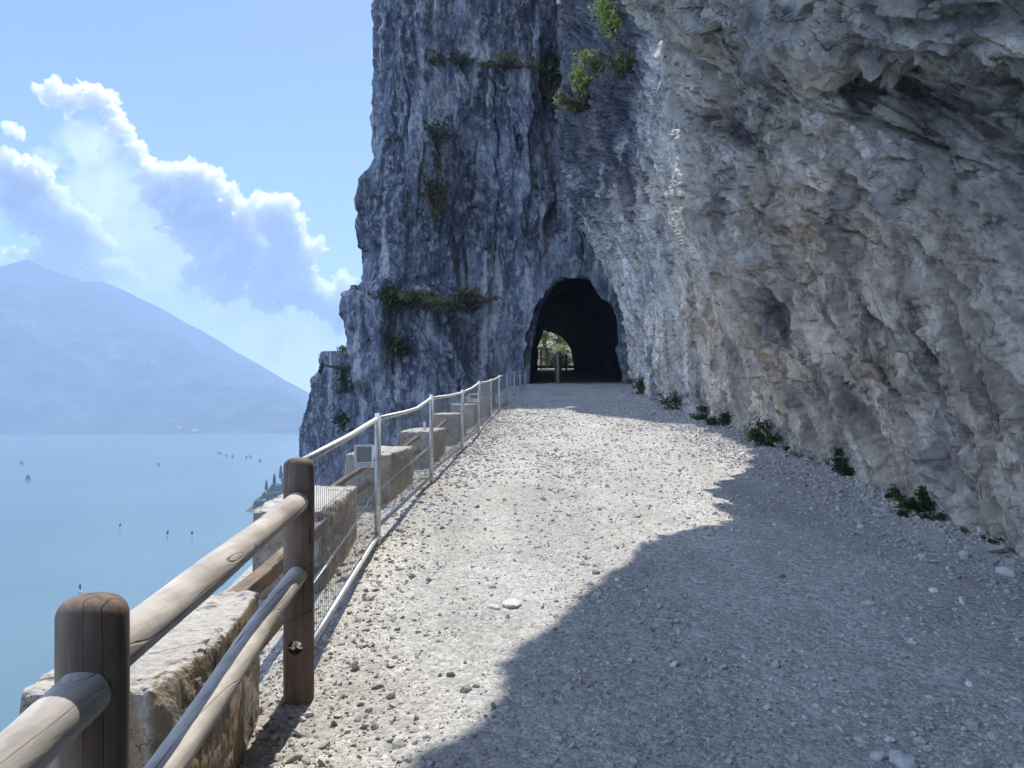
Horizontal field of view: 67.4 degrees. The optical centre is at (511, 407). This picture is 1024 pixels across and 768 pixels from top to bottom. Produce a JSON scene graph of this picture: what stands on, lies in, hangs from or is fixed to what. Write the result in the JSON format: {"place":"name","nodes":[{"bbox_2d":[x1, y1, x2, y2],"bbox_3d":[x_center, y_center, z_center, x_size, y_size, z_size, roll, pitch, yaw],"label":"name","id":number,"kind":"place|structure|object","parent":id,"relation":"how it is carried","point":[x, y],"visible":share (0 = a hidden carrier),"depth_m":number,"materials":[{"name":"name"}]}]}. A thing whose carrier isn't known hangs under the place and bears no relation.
{"place":"outdoors","nodes":[
{"label":"outdoors","id":0,"kind":"place"},
{"bbox_2d":[0,433,298,731],"bbox_3d":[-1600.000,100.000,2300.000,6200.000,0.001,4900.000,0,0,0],"label":"lake","id":1,"kind":"structure","parent":0,"point":[71,505],"depth_m":714.42,"materials":[{"name":"liquid"}]},
{"bbox_2d":[0,260,306,434],"bbox_3d":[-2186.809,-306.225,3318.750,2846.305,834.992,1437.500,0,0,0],"label":"mountain","id":2,"kind":"structure","parent":0,"point":[78,357],"depth_m":3249.58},
{"bbox_2d":[0,0,373,392],"label":"sky","id":3,"kind":"structure","parent":0,"point":[200,161],"materials":[{"name":"blue"}]},
{"bbox_2d":[85,281,308,404],"bbox_3d":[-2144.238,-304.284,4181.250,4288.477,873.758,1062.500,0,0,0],"label":"mountain","id":4,"kind":"structure","parent":0,"point":[201,340],"depth_m":4442.62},
{"bbox_2d":[246,488,282,511],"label":"headland","id":5,"kind":"structure","parent":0,"point":[252,508],"depth_m":752.92,"materials":[{"name":"grey stone"}]},
{"bbox_2d":[253,478,282,505],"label":"woods","id":6,"kind":"object","parent":5,"relation":"on","point":[269,493],"visible":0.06,"depth_m":763.97,"materials":[{"name":"green plant"}]},
{"bbox_2d":[278,465,282,478],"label":"cypress tree","id":7,"kind":"object","parent":5,"relation":"on","point":[280,476],"visible":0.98,"depth_m":799.49,"materials":[{"name":"green plant"}]},
{"bbox_2d":[299,351,359,486],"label":"rock tower","id":8,"kind":"structure","parent":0,"point":[326,400],"depth_m":61.92,"materials":[{"name":"grey stone"}]},
{"bbox_2d":[318,360,324,374],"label":"bush","id":9,"kind":"object","parent":8,"relation":"on","point":[320,370],"visible":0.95,"depth_m":59.49,"materials":[{"name":"green plant"}]},
{"bbox_2d":[327,409,353,432],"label":"bush","id":10,"kind":"object","parent":8,"relation":"attached to","point":[342,417],"visible":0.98,"depth_m":59.49,"materials":[{"name":"green plant"}]},
{"bbox_2d":[336,345,346,350],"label":"bush","id":11,"kind":"object","parent":8,"relation":"on","point":[342,348],"visible":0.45,"depth_m":62.67,"materials":[{"name":"green plant"}]},
{"bbox_2d":[332,364,355,394],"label":"bush","id":12,"kind":"object","parent":8,"relation":"attached to","point":[346,389],"visible":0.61,"depth_m":59.68,"materials":[{"name":"green plant"}]},
{"bbox_2d":[320,330,572,369],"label":"hillside beyond tunnel","id":13,"kind":"structure","parent":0,"point":[549,342],"depth_m":67.92,"materials":[{"name":"green plant"}]},
{"bbox_2d":[538,331,564,350],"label":"bush","id":14,"kind":"object","parent":13,"relation":"on","point":[544,335],"visible":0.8,"depth_m":66.60,"materials":[{"name":"green plant"}]},
{"bbox_2d":[543,352,564,364],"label":"bush","id":15,"kind":"object","parent":13,"relation":"on","point":[552,359],"visible":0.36,"depth_m":66.36,"materials":[{"name":"green plant"}]},
{"bbox_2d":[548,347,572,364],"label":"bush","id":16,"kind":"object","parent":13,"relation":"on","point":[561,355],"visible":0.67,"depth_m":66.88,"materials":[{"name":"green plant"}]},
{"bbox_2d":[339,0,628,445],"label":"cliff tunnel face","id":17,"kind":"object","parent":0,"point":[506,227],"visible":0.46,"depth_m":41.00},
{"bbox_2d":[384,334,410,357],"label":"bush","id":18,"kind":"object","parent":17,"relation":"on","point":[398,347],"visible":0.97,"depth_m":39.21,"materials":[{"name":"green plant"}]},
{"bbox_2d":[367,284,432,310],"bbox_3d":[-5.754,-5.628,39.429,3.434,1.432,1.893,0,0,0],"label":"bush","id":19,"kind":"object","parent":17,"relation":"on","point":[390,299],"visible":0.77,"depth_m":38.98,"materials":[{"name":"green plant"}]},
{"bbox_2d":[391,286,461,313],"bbox_3d":[-4.527,-5.532,39.273,3.934,1.473,2.354,0,0,0],"label":"bush","id":20,"kind":"object","parent":17,"relation":"on","point":[437,302],"visible":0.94,"depth_m":39.22,"materials":[{"name":"green plant"}]},
{"bbox_2d":[413,140,453,224],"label":"bush","id":21,"kind":"object","parent":17,"relation":"on","point":[434,211],"visible":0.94,"depth_m":40.20,"materials":[{"name":"green plant"}]},
{"bbox_2d":[422,114,453,144],"bbox_3d":[-3.787,-14.400,39.867,1.450,1.789,1.808,0,0,31],"label":"bush","id":22,"kind":"object","parent":17,"relation":"on","point":[432,135],"visible":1,"depth_m":39.80,"materials":[{"name":"green plant"}]},
{"bbox_2d":[424,48,474,65],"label":"bush","id":23,"kind":"object","parent":17,"relation":"on","point":[457,59],"visible":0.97,"depth_m":40.49,"materials":[{"name":"green plant"}]},
{"bbox_2d":[454,286,505,310],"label":"bush","id":24,"kind":"object","parent":17,"relation":"on","point":[478,300],"visible":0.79,"depth_m":41.32,"materials":[{"name":"green plant"}]},
{"bbox_2d":[464,47,550,70],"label":"bush","id":25,"kind":"object","parent":17,"relation":"on","point":[490,62],"visible":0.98,"depth_m":40.28,"materials":[{"name":"green plant"}]},
{"bbox_2d":[531,47,561,103],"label":"bush","id":26,"kind":"object","parent":17,"relation":"attached to","point":[553,75],"visible":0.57,"depth_m":41.58,"materials":[{"name":"green plant"}]},
{"bbox_2d":[521,256,622,384],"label":"tunnel bore","id":27,"kind":"object","parent":17,"relation":"in","point":[579,315],"visible":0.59,"depth_m":46.52,"materials":[{"name":"black stone"}]},
{"bbox_2d":[225,367,1023,767],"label":"gravel road","id":28,"kind":"structure","parent":0,"point":[527,627],"depth_m":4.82,"materials":[{"name":"grey gravel"}]},
{"bbox_2d":[19,590,259,767],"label":"parapet block","id":29,"kind":"structure","parent":28,"relation":"on","point":[171,671],"depth_m":2.75,"materials":[{"name":"stone"}]},
{"bbox_2d":[0,457,314,767],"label":"wooden railing","id":30,"kind":"object","parent":28,"relation":"on","point":[76,714],"visible":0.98,"depth_m":1.87,"materials":[{"name":"brown wood"}]},
{"bbox_2d":[252,485,357,598],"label":"parapet block","id":31,"kind":"structure","parent":28,"relation":"on","point":[268,550],"depth_m":5.91,"materials":[{"name":"stone"}]},
{"bbox_2d":[228,518,327,652],"bbox_3d":[-1.390,1.078,4.600,0.090,0.520,2.306,0,0,-1],"label":"parapet rail","id":32,"kind":"object","parent":31,"relation":"attached to","point":[264,575],"visible":0.24,"depth_m":4.27,"materials":[{"name":"brown wood"}]},
{"bbox_2d":[330,468,370,494],"bbox_3d":[-1.712,0.830,8.148,0.059,0.434,2.105,0,0,3],"label":"parapet rail","id":33,"kind":"object","parent":31,"relation":"attached to","point":[367,483],"visible":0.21,"depth_m":8.18,"materials":[{"name":"brown wood"}]},
{"bbox_2d":[303,413,382,645],"bbox_3d":[-1.120,0.674,5.401,0.096,1.259,2.906,0,0,-3],"label":"fence panel","id":34,"kind":"object","parent":28,"relation":"on","point":[375,540],"visible":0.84,"depth_m":5.11,"materials":[{"name":"metal"}]},
{"bbox_2d":[356,444,373,467],"bbox_3d":[-1.214,0.394,6.299,0.160,0.190,0.016,0,-6,-16],"label":"sign","id":35,"kind":"object","parent":34,"relation":"attached to","point":[369,455],"visible":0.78,"depth_m":6.30,"materials":[{"name":"white metal"}]},
{"bbox_2d":[314,448,427,583],"bbox_3d":[-1.133,0.729,6.960,0.137,0.439,5.881,0,0,0],"label":"steel cable","id":36,"kind":"object","parent":34,"relation":"attached to","point":[323,569],"visible":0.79,"depth_m":5.47,"materials":[{"name":"grey metal"}]},
{"bbox_2d":[344,446,412,505],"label":"parapet block","id":37,"kind":"structure","parent":28,"relation":"on","point":[399,461],"depth_m":9.12,"materials":[{"name":"stone"}]},
{"bbox_2d":[402,435,418,456],"bbox_3d":[-1.557,0.646,11.599,0.058,0.438,2.007,0,0,3],"label":"parapet rail","id":38,"kind":"object","parent":37,"relation":"attached to","point":[408,442],"visible":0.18,"depth_m":11.88,"materials":[{"name":"brown wood"}]},
{"bbox_2d":[380,395,434,543],"bbox_3d":[-1.134,0.527,8.461,0.096,1.405,3.308,0,0,3],"label":"fence panel","id":39,"kind":"object","parent":28,"relation":"on","point":[429,400],"visible":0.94,"depth_m":8.82,"materials":[{"name":"metal"}]},
{"bbox_2d":[400,428,445,466],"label":"parapet block","id":40,"kind":"structure","parent":28,"relation":"on","point":[404,435],"depth_m":12.41,"materials":[{"name":"stone"}]},
{"bbox_2d":[433,390,464,482],"bbox_3d":[-0.982,0.339,11.911,0.096,1.328,3.689,0,0,3],"label":"fence panel","id":41,"kind":"object","parent":28,"relation":"on","point":[461,427],"visible":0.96,"depth_m":11.98,"materials":[{"name":"metal"}]},
{"bbox_2d":[434,412,465,443],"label":"parapet block","id":42,"kind":"structure","parent":28,"relation":"on","point":[445,416],"depth_m":15.81,"materials":[{"name":"stone"}]},
{"bbox_2d":[436,419,447,432],"bbox_3d":[-1.394,0.452,15.000,0.056,0.510,2.004,0,0,3],"label":"parapet rail","id":43,"kind":"object","parent":42,"relation":"attached to","point":[444,421],"visible":0.23,"depth_m":15.37,"materials":[{"name":"brown wood"}]},
{"bbox_2d":[451,404,475,428],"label":"parapet block","id":44,"kind":"structure","parent":28,"relation":"on","point":[467,411],"depth_m":19.20,"materials":[{"name":"stone"}]},
{"bbox_2d":[460,684,471,692],"bbox_3d":[-0.235,1.431,3.910,0.064,0.048,0.057,0,0,0],"label":"stone","id":45,"kind":"object","parent":28,"relation":"on","point":[464,688],"visible":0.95,"depth_m":3.89,"materials":[{"name":"white stone"}]},
{"bbox_2d":[463,381,479,449],"bbox_3d":[-0.814,0.102,15.281,0.096,1.395,3.149,0,0,3],"label":"fence panel","id":46,"kind":"object","parent":28,"relation":"on","point":[477,385],"visible":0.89,"depth_m":15.61,"materials":[{"name":"metal"}]},
{"bbox_2d":[468,393,478,401],"bbox_3d":[-0.780,-0.211,15.599,0.220,0.170,0.016,0,-6,-10],"label":"sign","id":47,"kind":"object","parent":46,"relation":"attached to","point":[475,397],"visible":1,"depth_m":15.60,"materials":[{"name":"white metal"}]},
{"bbox_2d":[465,397,484,417],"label":"parapet block","id":48,"kind":"structure","parent":28,"relation":"on","point":[466,400],"depth_m":22.60,"materials":[{"name":"stone"}]},
{"bbox_2d":[480,379,491,426],"bbox_3d":[-0.662,-0.103,18.930,0.096,1.393,4.247,0,0,2],"label":"fence panel","id":49,"kind":"object","parent":28,"relation":"on","point":[488,399],"visible":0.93,"depth_m":19.26,"materials":[{"name":"metal"}]},
{"bbox_2d":[486,604,500,609],"bbox_3d":[-0.122,1.326,5.113,0.098,0.037,0.089,0,0,0],"label":"stone","id":50,"kind":"object","parent":28,"relation":"on","point":[494,606],"visible":0.97,"depth_m":5.09,"materials":[{"name":"white stone"}]},
{"bbox_2d":[492,375,499,412],"bbox_3d":[-0.495,-0.360,22.750,0.045,1.380,3.489,0,0,3],"label":"fence panel","id":51,"kind":"object","parent":28,"relation":"on","point":[495,400],"visible":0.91,"depth_m":22.99,"materials":[{"name":"metal"}]},
{"bbox_2d":[500,373,507,405],"bbox_3d":[-0.295,-0.610,26.750,0.045,1.440,4.491,0,0,3],"label":"fence panel","id":52,"kind":"object","parent":28,"relation":"on","point":[501,403],"visible":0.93,"depth_m":26.59,"materials":[{"name":"metal"}]},
{"bbox_2d":[508,371,514,397],"bbox_3d":[-0.040,-0.890,30.900,0.045,1.360,3.795,0,0,4],"label":"fence panel","id":53,"kind":"object","parent":28,"relation":"on","point":[511,387],"visible":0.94,"depth_m":31.15,"materials":[{"name":"metal"}]},
{"bbox_2d":[502,599,521,607],"bbox_3d":[-0.001,1.325,5.193,0.138,0.053,0.183,0,0,0],"label":"stone","id":54,"kind":"object","parent":28,"relation":"on","point":[512,603],"visible":0.97,"depth_m":5.15,"materials":[{"name":"white stone"}]},
{"bbox_2d":[515,370,520,391],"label":"fence panel","id":55,"kind":"object","parent":28,"relation":"on","point":[516,372],"visible":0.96,"depth_m":34.35,"materials":[{"name":"metal"}]},
{"bbox_2d":[538,347,547,368],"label":"timber railing","id":56,"kind":"object","parent":28,"relation":"on","point":[541,357],"visible":0.69,"depth_m":55.48,"materials":[{"name":"brown wood"}]},
{"bbox_2d":[556,342,559,383],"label":"signpost","id":57,"kind":"object","parent":28,"relation":"on","point":[557,347],"visible":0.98,"depth_m":41.53,"materials":[{"name":"brown wood"}]},
{"bbox_2d":[555,354,566,380],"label":"timber railing","id":58,"kind":"object","parent":28,"relation":"on","point":[561,366],"visible":0.81,"depth_m":46.53,"materials":[{"name":"brown wood"}]},
{"bbox_2d":[592,570,599,574],"bbox_3d":[0.643,1.257,5.863,0.062,0.041,0.069,0,0,0],"label":"stone","id":59,"kind":"object","parent":28,"relation":"on","point":[595,572],"visible":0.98,"depth_m":5.84,"materials":[{"name":"grey stone"}]},
{"bbox_2d":[625,373,645,394],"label":"bush","id":60,"kind":"object","parent":28,"relation":"on","point":[640,384],"visible":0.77,"depth_m":32.27,"materials":[{"name":"green plant"}]},
{"bbox_2d":[654,617,667,623],"bbox_3d":[0.939,1.341,4.837,0.098,0.035,0.076,0,0,0],"label":"stone","id":61,"kind":"object","parent":28,"relation":"on","point":[659,620],"visible":1,"depth_m":4.81,"materials":[{"name":"grey stone"}]},
{"bbox_2d":[654,391,682,408],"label":"bush","id":62,"kind":"object","parent":28,"relation":"on","point":[675,399],"visible":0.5,"depth_m":23.73,"materials":[{"name":"green plant"}]},
{"bbox_2d":[689,414,703,419],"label":"weed tuft","id":63,"kind":"object","parent":28,"relation":"on","point":[696,417],"visible":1,"depth_m":19.84,"materials":[{"name":"green plant"}]},
{"bbox_2d":[694,403,709,419],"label":"bush","id":64,"kind":"object","parent":28,"relation":"on","point":[701,409],"visible":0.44,"depth_m":19.92,"materials":[{"name":"green plant"}]},
{"bbox_2d":[704,409,730,425],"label":"bush","id":65,"kind":"object","parent":28,"relation":"on","point":[714,422],"visible":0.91,"depth_m":18.07,"materials":[{"name":"green plant"}]},
{"bbox_2d":[741,414,787,446],"bbox_3d":[4.701,0.450,14.046,0.969,0.669,0.927,0,0,0],"label":"bush","id":66,"kind":"object","parent":28,"relation":"on","point":[758,436],"visible":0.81,"depth_m":14.01,"materials":[{"name":"green plant"}]},
{"bbox_2d":[786,450,801,457],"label":"weed tuft","id":67,"kind":"object","parent":28,"relation":"on","point":[793,453],"visible":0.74,"depth_m":12.28,"materials":[{"name":"green plant"}]},
{"bbox_2d":[827,447,854,476],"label":"bush","id":68,"kind":"object","parent":28,"relation":"on","point":[842,467],"visible":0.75,"depth_m":10.34,"materials":[{"name":"green plant"}]},
{"bbox_2d":[861,600,875,605],"bbox_3d":[2.406,1.323,5.189,0.093,0.049,0.074,0,0,0],"label":"stone","id":69,"kind":"object","parent":28,"relation":"on","point":[867,603],"visible":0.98,"depth_m":5.17,"materials":[{"name":"grey stone"}]},
{"bbox_2d":[884,484,900,495],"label":"weed tuft","id":70,"kind":"object","parent":28,"relation":"on","point":[895,490],"visible":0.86,"depth_m":8.91,"materials":[{"name":"green plant"}]},
{"bbox_2d":[884,492,908,501],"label":"weed tuft","id":71,"kind":"object","parent":28,"relation":"on","point":[889,495],"visible":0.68,"depth_m":8.61,"materials":[{"name":"green plant"}]},
{"bbox_2d":[888,750,918,767],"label":"stone","id":72,"kind":"object","parent":28,"relation":"on","point":[900,759],"visible":1,"depth_m":3.17,"materials":[{"name":"grey stone"}]},
{"bbox_2d":[894,508,915,517],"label":"weed tuft","id":73,"kind":"object","parent":28,"relation":"on","point":[901,512],"visible":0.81,"depth_m":7.83,"materials":[{"name":"green plant"}]},
{"bbox_2d":[903,507,917,512],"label":"weed tuft","id":74,"kind":"object","parent":28,"relation":"on","point":[907,510],"visible":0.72,"depth_m":7.95,"materials":[{"name":"green plant"}]},
{"bbox_2d":[897,486,937,512],"bbox_3d":[4.291,0.964,8.023,0.480,0.340,0.326,0,0,-15],"label":"bush","id":75,"kind":"object","parent":28,"relation":"on","point":[923,503],"visible":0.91,"depth_m":7.98,"materials":[{"name":"green plant"}]},
{"bbox_2d":[914,510,950,520],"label":"weed tuft","id":76,"kind":"object","parent":28,"relation":"on","point":[941,516],"visible":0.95,"depth_m":7.63,"materials":[{"name":"green plant"}]},
{"bbox_2d":[957,526,969,533],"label":"weed tuft","id":77,"kind":"object","parent":28,"relation":"on","point":[964,530],"visible":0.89,"depth_m":7.15,"materials":[{"name":"green plant"}]},
{"bbox_2d":[958,550,970,557],"bbox_3d":[3.737,1.217,6.345,0.091,0.076,0.113,0,0,31],"label":"stone","id":78,"kind":"object","parent":28,"relation":"on","point":[965,553],"visible":0.65,"depth_m":6.32,"materials":[{"name":"grey stone"}]},
{"bbox_2d":[979,535,1004,543],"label":"weed tuft","id":79,"kind":"object","parent":28,"relation":"on","point":[990,540],"visible":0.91,"depth_m":6.73,"materials":[{"name":"green plant"}]},
{"bbox_2d":[992,543,1014,553],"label":"weed tuft","id":80,"kind":"object","parent":28,"relation":"on","point":[1011,549],"visible":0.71,"depth_m":6.39,"materials":[{"name":"green plant"}]},
{"bbox_2d":[554,0,1023,558],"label":"cliff overhang","id":81,"kind":"object","parent":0,"point":[800,222],"visible":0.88,"depth_m":8.70,"materials":[{"name":"stone"}]},
{"bbox_2d":[547,90,557,114],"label":"bush","id":82,"kind":"object","parent":81,"relation":"on","point":[553,107],"visible":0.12,"depth_m":41.18,"materials":[{"name":"green plant"}]},
{"bbox_2d":[551,90,589,112],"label":"bush","id":83,"kind":"object","parent":81,"relation":"on","point":[574,104],"visible":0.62,"depth_m":34.05,"materials":[{"name":"green plant"}]},
{"bbox_2d":[568,57,594,105],"bbox_3d":[3.108,-14.486,34.001,1.336,2.196,1.164,0,0,10],"label":"bush","id":84,"kind":"object","parent":81,"relation":"on","point":[582,92],"visible":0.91,"depth_m":33.81,"materials":[{"name":"green plant"}]},
{"bbox_2d":[571,47,603,84],"bbox_3d":[3.656,-14.836,33.458,2.268,1.828,1.520,0,0,0],"label":"bush","id":85,"kind":"object","parent":81,"relation":"on","point":[590,54],"visible":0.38,"depth_m":33.27,"materials":[{"name":"green plant"}]},
{"bbox_2d":[587,0,623,42],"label":"bush","id":86,"kind":"object","parent":81,"relation":"on","point":[613,22],"visible":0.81,"depth_m":31.89,"materials":[{"name":"green plant"}]},
{"bbox_2d":[578,48,635,78],"bbox_3d":[4.273,-13.989,31.217,3.174,1.016,1.560,0,0,0],"label":"bush","id":87,"kind":"object","parent":81,"relation":"on","point":[594,61],"visible":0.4,"depth_m":31.33,"materials":[{"name":"green plant"}]},
{"bbox_2d":[614,39,636,71],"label":"bush","id":88,"kind":"object","parent":81,"relation":"on","point":[624,59],"visible":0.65,"depth_m":30.31,"materials":[{"name":"green plant"}]}
]}

